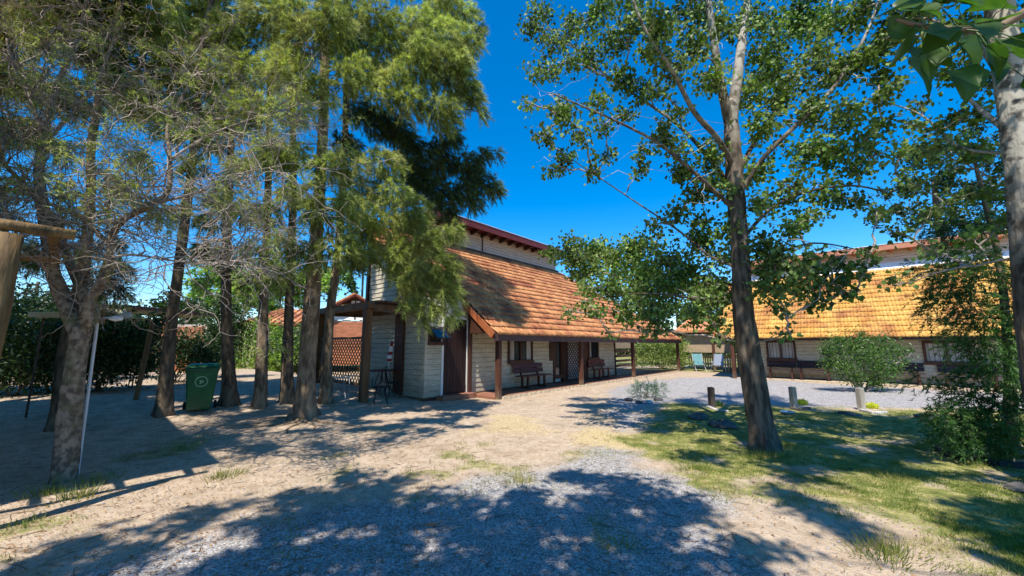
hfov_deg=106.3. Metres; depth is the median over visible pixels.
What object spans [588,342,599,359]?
window
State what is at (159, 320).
hedge shrub
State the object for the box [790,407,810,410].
bed edging
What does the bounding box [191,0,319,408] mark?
casuarina tree
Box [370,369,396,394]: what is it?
garden table
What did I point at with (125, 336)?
hedge shrub
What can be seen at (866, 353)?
round shrub
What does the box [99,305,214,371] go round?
brick outbuilding
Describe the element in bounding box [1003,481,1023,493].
garden rock
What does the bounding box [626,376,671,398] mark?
planter bush
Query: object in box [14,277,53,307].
distant tree
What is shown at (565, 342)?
inner door
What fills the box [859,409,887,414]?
bed edging
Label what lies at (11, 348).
hedge shrub
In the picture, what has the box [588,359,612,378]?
garden bench
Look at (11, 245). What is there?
log shelter
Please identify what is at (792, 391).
bollard
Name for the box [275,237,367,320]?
distant tree
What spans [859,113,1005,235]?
broadleaf tree
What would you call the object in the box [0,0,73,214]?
casuarina tree
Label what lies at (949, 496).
lawn
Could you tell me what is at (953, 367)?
garden bench
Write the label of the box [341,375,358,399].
folding trestle
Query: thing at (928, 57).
shade tree
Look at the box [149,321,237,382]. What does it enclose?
hedge shrub
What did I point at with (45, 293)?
hedge shrub
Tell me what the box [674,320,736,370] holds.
barbecue shelter
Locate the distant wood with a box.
[134,315,736,356]
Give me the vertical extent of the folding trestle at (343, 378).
0.637 m
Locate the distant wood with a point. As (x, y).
(668, 326)
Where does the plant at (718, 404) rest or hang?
on the lawn at (949, 496)
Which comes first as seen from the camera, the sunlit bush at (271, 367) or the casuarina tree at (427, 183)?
the casuarina tree at (427, 183)
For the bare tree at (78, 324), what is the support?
on the ground at (586, 399)
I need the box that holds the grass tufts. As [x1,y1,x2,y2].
[5,436,955,574]
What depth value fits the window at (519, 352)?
14.28 m
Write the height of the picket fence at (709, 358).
1.000 m
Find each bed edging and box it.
[706,406,728,412]
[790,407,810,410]
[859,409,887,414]
[933,444,1023,468]
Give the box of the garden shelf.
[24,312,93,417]
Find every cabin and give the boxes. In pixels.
[362,209,681,401]
[713,229,1018,390]
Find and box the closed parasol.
[386,340,392,392]
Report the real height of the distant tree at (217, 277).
9.931 m
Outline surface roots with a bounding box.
[222,416,366,434]
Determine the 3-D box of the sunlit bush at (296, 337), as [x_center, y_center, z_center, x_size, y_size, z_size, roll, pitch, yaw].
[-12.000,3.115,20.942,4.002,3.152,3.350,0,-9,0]
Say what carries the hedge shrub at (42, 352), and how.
on the ground at (586, 399)
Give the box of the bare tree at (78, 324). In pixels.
[0,0,399,484]
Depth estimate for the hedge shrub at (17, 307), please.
10.13 m
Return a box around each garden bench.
[512,363,551,388]
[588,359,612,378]
[766,361,795,379]
[797,360,832,380]
[879,362,926,385]
[936,364,1002,387]
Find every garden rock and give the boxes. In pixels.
[687,412,707,419]
[708,418,738,429]
[836,411,862,416]
[913,413,939,418]
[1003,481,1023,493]
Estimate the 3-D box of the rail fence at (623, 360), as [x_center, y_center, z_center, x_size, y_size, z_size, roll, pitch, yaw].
[8.371,5.108,28.328,0.140,1.500,4.020,-7,-11,41]
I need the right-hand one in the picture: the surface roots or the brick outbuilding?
the surface roots
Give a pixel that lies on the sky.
(535, 209)
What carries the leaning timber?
on the ground at (586, 399)
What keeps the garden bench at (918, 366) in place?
on the ground at (586, 399)
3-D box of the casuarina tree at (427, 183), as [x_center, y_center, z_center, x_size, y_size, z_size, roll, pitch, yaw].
[-3.651,-2.417,11.244,7.265,11.196,2.052,2,-9,-16]
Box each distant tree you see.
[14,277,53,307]
[39,287,217,336]
[181,248,284,320]
[232,260,341,313]
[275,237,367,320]
[604,250,728,365]
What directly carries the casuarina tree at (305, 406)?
on the ground at (586, 399)
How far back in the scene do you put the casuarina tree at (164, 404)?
8.52 m
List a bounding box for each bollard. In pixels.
[707,387,715,407]
[788,386,797,407]
[855,387,866,409]
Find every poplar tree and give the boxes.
[512,0,919,452]
[865,0,1023,403]
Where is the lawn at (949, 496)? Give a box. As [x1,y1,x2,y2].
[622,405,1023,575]
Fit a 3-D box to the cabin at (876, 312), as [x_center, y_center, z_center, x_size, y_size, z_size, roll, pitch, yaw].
[17.087,1.296,19.129,11.112,6.510,8.403,-7,-11,41]
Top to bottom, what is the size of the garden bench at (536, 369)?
0.857 m
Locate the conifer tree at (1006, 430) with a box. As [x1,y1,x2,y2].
[891,153,1023,467]
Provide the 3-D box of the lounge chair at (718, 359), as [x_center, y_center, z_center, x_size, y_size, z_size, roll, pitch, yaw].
[12.590,4.597,23.557,0.882,1.115,0.613,8,-12,-43]
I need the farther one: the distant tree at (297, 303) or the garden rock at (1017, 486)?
the distant tree at (297, 303)
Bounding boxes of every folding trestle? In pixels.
[333,377,350,399]
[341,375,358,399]
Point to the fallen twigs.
(350, 506)
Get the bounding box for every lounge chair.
[692,353,706,371]
[710,354,724,372]
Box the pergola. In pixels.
[316,300,412,402]
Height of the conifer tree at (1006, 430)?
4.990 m
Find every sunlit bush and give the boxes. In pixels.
[219,311,299,371]
[268,322,300,373]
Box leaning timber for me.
[133,323,154,399]
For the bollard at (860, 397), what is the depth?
9.61 m
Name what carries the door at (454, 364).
in the cabin at (519, 295)
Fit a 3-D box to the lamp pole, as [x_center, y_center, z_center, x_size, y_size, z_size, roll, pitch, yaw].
[-5.393,1.336,4.981,0.429,2.137,0.098,-2,-9,10]
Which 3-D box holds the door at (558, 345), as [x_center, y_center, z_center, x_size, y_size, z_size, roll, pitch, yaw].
[1.931,2.903,16.217,0.150,1.770,0.670,-7,-11,41]
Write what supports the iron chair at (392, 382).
on the ground at (586, 399)
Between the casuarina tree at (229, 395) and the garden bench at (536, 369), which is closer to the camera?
the casuarina tree at (229, 395)
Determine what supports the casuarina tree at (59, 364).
on the ground at (586, 399)
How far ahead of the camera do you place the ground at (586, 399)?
5.19 m
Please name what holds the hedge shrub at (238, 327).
on the ground at (586, 399)
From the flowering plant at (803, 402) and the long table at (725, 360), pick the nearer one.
the flowering plant at (803, 402)
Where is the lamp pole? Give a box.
[78,309,123,474]
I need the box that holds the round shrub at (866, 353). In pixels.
[811,324,919,392]
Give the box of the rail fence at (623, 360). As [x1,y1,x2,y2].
[616,348,637,366]
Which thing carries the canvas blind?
attached to the cabin at (519, 295)
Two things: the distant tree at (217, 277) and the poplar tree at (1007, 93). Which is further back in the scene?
the distant tree at (217, 277)
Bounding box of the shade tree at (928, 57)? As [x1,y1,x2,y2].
[876,0,1023,103]
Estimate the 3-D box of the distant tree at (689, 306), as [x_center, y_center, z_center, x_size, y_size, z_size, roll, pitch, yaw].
[13.601,1.684,32.050,11.646,9.589,5.054,0,-9,0]
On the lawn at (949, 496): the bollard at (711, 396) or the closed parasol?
the bollard at (711, 396)
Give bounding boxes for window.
[428,326,445,344]
[507,341,533,364]
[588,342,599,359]
[766,340,797,360]
[921,341,971,365]
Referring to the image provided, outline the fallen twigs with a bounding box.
[0,382,764,575]
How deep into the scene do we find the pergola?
11.04 m
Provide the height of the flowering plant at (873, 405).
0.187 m
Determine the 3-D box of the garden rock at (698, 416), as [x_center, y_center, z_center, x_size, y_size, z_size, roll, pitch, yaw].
[4.057,2.830,8.408,0.412,0.233,0.492,-7,-11,40]
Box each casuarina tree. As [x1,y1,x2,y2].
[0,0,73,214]
[0,0,154,431]
[75,0,231,417]
[161,0,259,407]
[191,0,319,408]
[227,37,510,404]
[249,0,376,420]
[301,0,494,404]
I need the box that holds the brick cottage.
[235,293,364,365]
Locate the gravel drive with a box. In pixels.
[74,377,1022,575]
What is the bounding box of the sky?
[0,0,1023,329]
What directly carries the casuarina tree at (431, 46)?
on the ground at (586, 399)
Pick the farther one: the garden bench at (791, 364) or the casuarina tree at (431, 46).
the garden bench at (791, 364)
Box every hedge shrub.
[0,302,101,399]
[1,298,124,394]
[2,281,55,381]
[9,281,102,383]
[45,300,183,393]
[87,305,163,380]
[96,307,190,388]
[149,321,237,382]
[186,292,258,367]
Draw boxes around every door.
[443,319,466,393]
[555,342,563,378]
[561,342,568,380]
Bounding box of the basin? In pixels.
[780,410,795,414]
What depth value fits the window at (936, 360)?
15.12 m
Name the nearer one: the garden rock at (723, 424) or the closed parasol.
the garden rock at (723, 424)
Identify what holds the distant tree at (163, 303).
on the ground at (586, 399)
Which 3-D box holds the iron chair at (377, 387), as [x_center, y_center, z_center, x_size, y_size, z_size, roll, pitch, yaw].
[-3.542,2.655,10.388,0.477,0.933,0.420,4,-9,-25]
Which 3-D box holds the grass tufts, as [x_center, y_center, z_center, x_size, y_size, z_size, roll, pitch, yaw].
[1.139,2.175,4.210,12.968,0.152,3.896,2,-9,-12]
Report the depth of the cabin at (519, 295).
14.03 m
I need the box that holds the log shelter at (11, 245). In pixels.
[0,218,76,358]
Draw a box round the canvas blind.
[615,342,634,347]
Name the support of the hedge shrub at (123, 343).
on the ground at (586, 399)
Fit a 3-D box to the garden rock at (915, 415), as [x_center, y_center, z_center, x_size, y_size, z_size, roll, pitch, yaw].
[9.086,2.830,8.362,0.557,0.193,0.354,-5,-10,28]
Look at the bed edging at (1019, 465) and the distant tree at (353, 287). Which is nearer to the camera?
the bed edging at (1019, 465)
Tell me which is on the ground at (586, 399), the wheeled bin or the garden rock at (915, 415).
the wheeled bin
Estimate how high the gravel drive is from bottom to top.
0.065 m
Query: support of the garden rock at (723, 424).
on the lawn at (949, 496)
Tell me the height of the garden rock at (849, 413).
0.140 m
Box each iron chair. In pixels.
[372,369,389,403]
[383,366,399,398]
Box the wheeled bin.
[182,363,220,410]
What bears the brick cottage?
on the ground at (586, 399)
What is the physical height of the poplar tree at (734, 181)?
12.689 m
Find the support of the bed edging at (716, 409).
on the lawn at (949, 496)
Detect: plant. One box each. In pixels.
[716,400,723,406]
[797,399,808,404]
[866,402,880,408]
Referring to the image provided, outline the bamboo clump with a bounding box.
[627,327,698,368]
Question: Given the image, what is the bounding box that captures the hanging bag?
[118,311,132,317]
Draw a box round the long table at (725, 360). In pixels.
[724,359,737,372]
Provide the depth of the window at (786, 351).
18.43 m
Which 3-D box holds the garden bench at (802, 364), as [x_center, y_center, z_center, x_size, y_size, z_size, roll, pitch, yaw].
[13.676,3.766,17.344,1.300,0.937,0.582,-7,-11,41]
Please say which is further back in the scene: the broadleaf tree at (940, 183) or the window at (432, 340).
the broadleaf tree at (940, 183)
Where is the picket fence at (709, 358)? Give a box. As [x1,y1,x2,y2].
[688,354,738,369]
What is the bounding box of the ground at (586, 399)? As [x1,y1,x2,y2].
[0,353,1021,575]
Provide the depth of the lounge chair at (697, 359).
24.53 m

